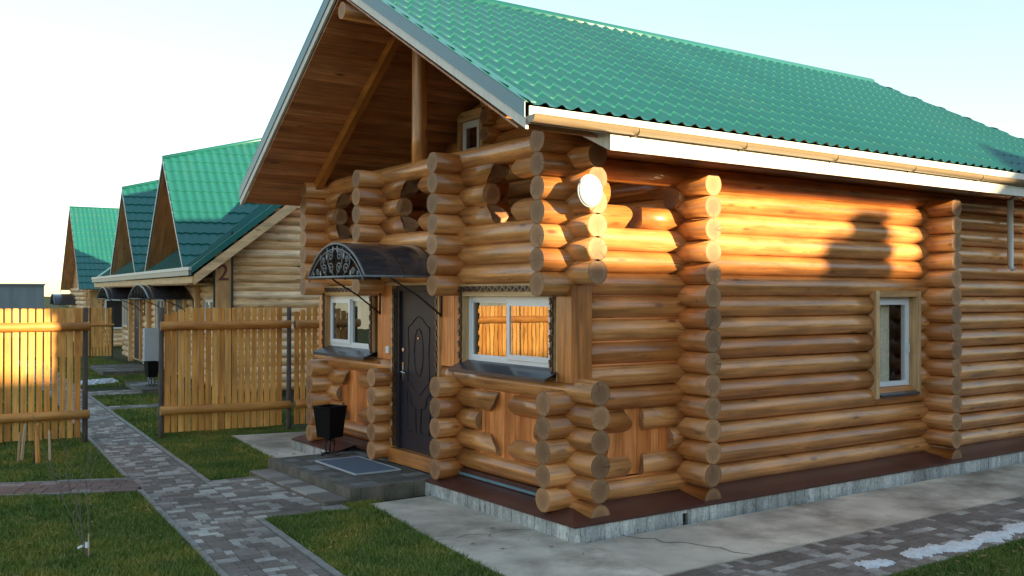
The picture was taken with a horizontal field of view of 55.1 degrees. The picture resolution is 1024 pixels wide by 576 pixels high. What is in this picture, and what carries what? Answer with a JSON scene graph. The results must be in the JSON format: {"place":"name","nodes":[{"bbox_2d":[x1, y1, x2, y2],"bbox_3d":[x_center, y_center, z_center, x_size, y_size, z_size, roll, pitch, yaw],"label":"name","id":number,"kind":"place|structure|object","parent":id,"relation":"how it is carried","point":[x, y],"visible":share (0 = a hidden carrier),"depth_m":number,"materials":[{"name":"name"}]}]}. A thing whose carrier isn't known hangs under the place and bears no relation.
{"place":"outdoors","nodes":[
{"label":"outdoors","id":0,"kind":"place"},
{"bbox_2d":[0,479,140,494],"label":"path","id":1,"kind":"structure","parent":0,"point":[124,486],"depth_m":11.76,"materials":[{"name":"grey stone"}]},
{"bbox_2d":[88,389,139,395],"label":"path","id":2,"kind":"structure","parent":0,"point":[111,392],"depth_m":23.03,"materials":[{"name":"grey stone"}]},
{"bbox_2d":[106,403,177,409],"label":"path","id":3,"kind":"structure","parent":0,"point":[130,406],"depth_m":20.18,"materials":[{"name":"grey stone"}]},
{"bbox_2d":[19,360,331,575],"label":"path","id":4,"kind":"structure","parent":0,"point":[232,540],"depth_m":10.59,"materials":[{"name":"grey stone"},{"name":"stone"}]},
{"bbox_2d":[232,431,308,457],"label":"pavement","id":5,"kind":"structure","parent":0,"point":[274,444],"depth_m":15.31,"materials":[{"name":"concrete"}]},
{"bbox_2d":[206,476,348,519],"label":"pavement","id":6,"kind":"structure","parent":0,"point":[255,498],"depth_m":11.12,"materials":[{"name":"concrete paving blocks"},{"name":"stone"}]},
{"bbox_2d":[250,469,347,505],"bbox_3d":[-2.597,2.398,11.771,0.290,0.107,2.320,0,0,-35],"label":"entry step","id":7,"kind":"object","parent":6,"relation":"on","point":[323,497],"visible":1,"depth_m":11.54,"materials":[{"name":"concrete"}]},
{"bbox_2d":[0,296,1021,575],"bbox_3d":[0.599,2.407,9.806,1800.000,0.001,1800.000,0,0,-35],"label":"ground","id":8,"kind":"structure","parent":0,"point":[118,356],"depth_m":24.25,"materials":[{"name":"green plant"}]},
{"bbox_2d":[16,433,20,462],"bbox_3d":[-6.762,2.220,13.452,0.039,0.472,0.067,0,-1,42],"label":"stake","id":9,"kind":"object","parent":8,"relation":"on","point":[19,448],"visible":0.85,"depth_m":13.45,"materials":[{"name":"brown wood"}]},
{"bbox_2d":[0,283,44,337],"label":"shed","id":10,"kind":"structure","parent":8,"relation":"on","point":[20,296],"depth_m":52.13,"materials":[{"name":"grey metal"}]},
{"bbox_2d":[20,424,26,460],"bbox_3d":[-6.775,2.171,13.592,0.042,0.573,0.091,0,-1,42],"label":"stake","id":11,"kind":"object","parent":8,"relation":"on","point":[23,442],"visible":0.85,"depth_m":13.58,"materials":[{"name":"brown wood"}]},
{"bbox_2d":[32,424,40,463],"bbox_3d":[-6.488,2.155,13.389,0.111,0.602,0.070,0,0,3],"label":"stake","id":12,"kind":"object","parent":8,"relation":"on","point":[36,455],"visible":0.8,"depth_m":13.36,"materials":[{"name":"brown wood"}]},
{"bbox_2d":[0,308,89,442],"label":"slatted fence","id":13,"kind":"object","parent":8,"relation":"on","point":[39,327],"visible":0.93,"depth_m":14.93,"materials":[{"name":"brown wood"}]},
{"bbox_2d":[48,430,50,460],"bbox_3d":[-6.379,2.211,13.537,0.045,0.491,0.035,0,0,4],"label":"stake","id":14,"kind":"object","parent":8,"relation":"on","point":[49,445],"visible":0.86,"depth_m":13.53,"materials":[{"name":"brown wood"}]},
{"bbox_2d":[0,491,103,496],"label":"kerb","id":15,"kind":"structure","parent":8,"relation":"on","point":[93,492],"depth_m":11.34,"materials":[{"name":"concrete"}]},
{"bbox_2d":[27,307,113,357],"bbox_3d":[-15.728,1.667,35.012,2.850,1.930,0.174,0,0,-30],"label":"slatted fence","id":16,"kind":"object","parent":8,"relation":"on","point":[93,316],"visible":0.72,"depth_m":35.41,"materials":[{"name":"brown wood"}]},
{"bbox_2d":[0,477,146,483],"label":"kerb","id":17,"kind":"structure","parent":8,"relation":"on","point":[87,480],"depth_m":12.16,"materials":[{"name":"concrete"}]},
{"bbox_2d":[50,206,123,346],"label":"cottage","id":18,"kind":"structure","parent":8,"relation":"on","point":[89,242],"depth_m":44.16,"materials":[{"name":"green metal"}]},
{"bbox_2d":[105,299,122,328],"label":"window","id":19,"kind":"structure","parent":18,"relation":"in","point":[117,308],"depth_m":43.05,"materials":[{"name":"white plastic"}]},
{"bbox_2d":[80,378,118,384],"bbox_3d":[-10.679,2.408,25.285,0.560,0.130,1.210,0,0,39],"label":"snow patch","id":20,"kind":"object","parent":8,"relation":"on","point":[101,381],"visible":0.74,"depth_m":25.24,"materials":[{"name":"white snow"}]},
{"bbox_2d":[73,420,128,477],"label":"kerb","id":21,"kind":"structure","parent":8,"relation":"on","point":[111,460],"depth_m":13.74,"materials":[{"name":"concrete"}]},
{"bbox_2d":[89,364,144,375],"bbox_3d":[-11.686,2.465,29.388,1.450,0.173,3.000,0,0,-30],"label":"porch step","id":22,"kind":"object","parent":8,"relation":"on","point":[117,369],"visible":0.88,"depth_m":28.75,"materials":[{"name":"stone"}]},
{"bbox_2d":[42,361,210,482],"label":"kerb","id":23,"kind":"structure","parent":8,"relation":"on","point":[178,460],"depth_m":15.29,"materials":[{"name":"concrete"}]},
{"bbox_2d":[125,379,198,393],"bbox_3d":[-8.624,2.446,24.170,1.350,0.153,2.500,0,0,-30],"label":"porch step","id":24,"kind":"object","parent":8,"relation":"on","point":[139,387],"visible":0.43,"depth_m":23.65,"materials":[{"name":"stone"}]},
{"bbox_2d":[143,328,158,383],"bbox_3d":[-8.899,1.682,24.185,0.340,1.380,0.248,0,0,-30],"label":"meter box","id":25,"kind":"object","parent":24,"relation":"on","point":[150,344],"visible":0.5,"depth_m":24.09,"materials":[{"name":"grey metal"}]},
{"bbox_2d":[145,330,158,360],"bbox_3d":[-8.839,1.432,24.082,0.310,0.820,0.007,0,0,-30],"label":"cabinet door","id":26,"kind":"structure","parent":25,"relation":"in","point":[151,336],"depth_m":24.07,"materials":[{"name":"grey metal"}]},
{"bbox_2d":[143,361,158,386],"bbox_3d":[-8.697,2.067,23.669,0.308,0.599,0.310,0,0,-40],"label":"litter bin","id":27,"kind":"object","parent":24,"relation":"on","point":[151,368],"visible":0.98,"depth_m":23.59,"materials":[{"name":"black metal"}]},
{"bbox_2d":[137,489,228,575],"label":"kerb","id":28,"kind":"structure","parent":8,"relation":"on","point":[194,544],"depth_m":9.28,"materials":[{"name":"concrete"}]},
{"bbox_2d":[91,138,318,395],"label":"cottage","id":29,"kind":"structure","parent":8,"relation":"on","point":[191,232],"depth_m":23.19,"materials":[{"name":"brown wood"}]},
{"bbox_2d":[122,299,127,328],"bbox_3d":[-13.211,0.802,33.597,0.090,1.150,1.200,0,0,-30],"label":"window","id":30,"kind":"structure","parent":29,"relation":"in","point":[124,311],"depth_m":33.73,"materials":[{"name":"white plastic"}]},
{"bbox_2d":[134,299,142,359],"bbox_3d":[-12.008,1.240,31.460,0.132,2.050,1.140,0,0,-30],"label":"door","id":31,"kind":"structure","parent":29,"relation":"in","point":[138,315],"depth_m":31.28,"materials":[{"name":"wood"}]},
{"bbox_2d":[155,300,166,335],"bbox_3d":[-10.063,0.772,28.140,0.100,1.150,1.400,0,0,-30],"label":"window","id":32,"kind":"structure","parent":29,"relation":"in","point":[161,303],"depth_m":28.59,"materials":[{"name":"white plastic"}]},
{"bbox_2d":[175,300,186,374],"bbox_3d":[-8.696,1.208,25.751,0.090,2.050,1.140,0,0,-30],"label":"door","id":33,"kind":"structure","parent":29,"relation":"in","point":[182,303],"depth_m":25.66,"materials":[{"name":"metal"}]},
{"bbox_2d":[203,295,212,334],"bbox_3d":[-7.019,0.642,22.854,0.100,0.950,1.200,0,0,-30],"label":"window","id":34,"kind":"structure","parent":29,"relation":"in","point":[207,299],"depth_m":23.01,"materials":[{"name":"white plastic"}]},
{"bbox_2d":[158,307,291,437],"bbox_3d":[-4.677,1.422,16.151,2.164,2.210,0.195,0,0,-30],"label":"slatted fence","id":35,"kind":"object","parent":8,"relation":"on","point":[270,324],"visible":0.99,"depth_m":16.12,"materials":[{"name":"brown wood"}]},
{"bbox_2d":[293,306,318,423],"bbox_3d":[-3.297,1.316,16.904,0.920,2.025,0.145,0,0,-30],"label":"slatted fence","id":36,"kind":"object","parent":35,"relation":"attached to","point":[302,324],"visible":0.38,"depth_m":16.79,"materials":[{"name":"brown wood"}]},
{"bbox_2d":[257,518,342,575],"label":"kerb","id":37,"kind":"structure","parent":8,"relation":"on","point":[314,558],"depth_m":8.89,"materials":[{"name":"concrete"}]},
{"bbox_2d":[268,451,430,503],"bbox_3d":[-2.026,2.349,12.240,1.176,0.213,2.485,0,0,-35],"label":"porch step","id":38,"kind":"object","parent":8,"relation":"on","point":[403,482],"visible":0.78,"depth_m":11.59,"materials":[{"name":"concrete"}]},
{"bbox_2d":[312,404,346,455],"bbox_3d":[-2.448,1.915,13.195,0.344,0.665,0.342,0,0,35],"label":"litter bin","id":39,"kind":"object","parent":38,"relation":"on","point":[329,421],"visible":1,"depth_m":13.11,"materials":[{"name":"black metal"}]},
{"bbox_2d":[315,456,400,475],"bbox_3d":[-1.954,2.236,12.379,0.620,0.017,1.180,0,0,-35],"label":"doormat","id":40,"kind":"object","parent":38,"relation":"on","point":[356,465],"visible":1,"depth_m":12.32,"materials":[{"name":"rubber"}]},
{"bbox_2d":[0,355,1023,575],"bbox_3d":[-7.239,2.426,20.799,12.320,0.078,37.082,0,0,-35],"label":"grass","id":41,"kind":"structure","parent":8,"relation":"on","point":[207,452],"depth_m":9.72,"materials":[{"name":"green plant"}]},
{"bbox_2d":[33,417,101,558],"bbox_3d":[-3.902,1.759,8.619,0.423,1.338,0.435,0,0,3],"label":"sapling","id":42,"kind":"object","parent":41,"relation":"on","point":[85,545],"visible":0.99,"depth_m":8.61,"materials":[{"name":"plant"}]},
{"bbox_2d":[2,440,1023,575],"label":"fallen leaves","id":43,"kind":"object","parent":8,"relation":"on","point":[377,498],"visible":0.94,"depth_m":9.20,"materials":[{"name":"brown plant"}]},
{"bbox_2d":[239,0,1023,542],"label":"log house","id":44,"kind":"structure","parent":8,"relation":"on","point":[571,278],"depth_m":11.48,"materials":[{"name":"orange wood"}]},
{"bbox_2d":[313,286,377,360],"bbox_3d":[-2.308,0.468,13.758,0.320,0.995,1.651,0,0,-35],"label":"window","id":45,"kind":"structure","parent":44,"relation":"in","point":[331,346],"depth_m":13.86,"materials":[{"name":"white plastic"}]},
{"bbox_2d":[386,282,442,472],"bbox_3d":[-1.164,1.080,12.290,0.260,2.295,1.360,0,0,-35],"label":"door","id":46,"kind":"structure","parent":44,"relation":"in","point":[415,326],"depth_m":12.33,"materials":[{"name":"metal"}]},
{"bbox_2d":[457,107,484,151],"bbox_3d":[-0.237,-2.170,14.163,0.902,0.685,0.650,0,0,-35],"label":"window","id":47,"kind":"structure","parent":44,"relation":"in","point":[469,125],"depth_m":14.06,"materials":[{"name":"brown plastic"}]},
{"bbox_2d":[448,283,557,382],"bbox_3d":[-0.077,0.451,10.565,0.320,0.995,1.861,0,0,-35],"label":"window","id":48,"kind":"structure","parent":44,"relation":"in","point":[538,369],"depth_m":10.63,"materials":[{"name":"white plastic"}]},
{"bbox_2d":[825,291,920,398],"bbox_3d":[4.734,0.728,13.131,0.980,1.375,1.060,0,0,-35],"label":"window","id":49,"kind":"structure","parent":44,"relation":"in","point":[883,314],"depth_m":12.97,"materials":[{"name":"white plastic"}]},
{"bbox_2d":[0,0,1023,295],"label":"sky","id":50,"kind":"structure","parent":0,"point":[94,94],"materials":[{"name":"white"}]},
{"bbox_2d":[373,495,664,575],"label":"pavement","id":51,"kind":"structure","parent":0,"point":[535,554],"depth_m":9.09,"materials":[{"name":"concrete"}]},
{"bbox_2d":[587,520,805,575],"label":"pavement","id":52,"kind":"structure","parent":0,"point":[647,550],"depth_m":9.06,"materials":[{"name":"concrete"}]},
{"bbox_2d":[623,535,752,554],"bbox_3d":[1.611,2.376,9.112,1.300,0.001,0.124,0,0,30],"label":"pavement crack","id":53,"kind":"object","parent":52,"relation":"on","point":[687,542],"visible":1,"depth_m":9.16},
{"bbox_2d":[670,497,1023,575],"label":"pavement","id":54,"kind":"structure","parent":0,"point":[840,556],"depth_m":8.98,"materials":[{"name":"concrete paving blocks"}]},
{"bbox_2d":[854,558,895,568],"bbox_3d":[3.134,2.371,8.473,0.360,0.031,0.216,0,0,-35],"label":"snow patch","id":55,"kind":"object","parent":54,"relation":"on","point":[876,563],"visible":1,"depth_m":8.44,"materials":[{"name":"white snow"}]},
{"bbox_2d":[900,522,1023,558],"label":"snow patch","id":56,"kind":"object","parent":54,"relation":"on","point":[978,540],"visible":0.98,"depth_m":9.10,"materials":[{"name":"white snow"}]},
{"bbox_2d":[715,487,982,544],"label":"pavement","id":57,"kind":"structure","parent":0,"point":[826,519],"depth_m":10.36,"materials":[{"name":"concrete"}]},
{"bbox_2d":[890,462,1023,505],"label":"pavement","id":58,"kind":"structure","parent":0,"point":[993,485],"depth_m":11.90,"materials":[{"name":"concrete"}]}
]}

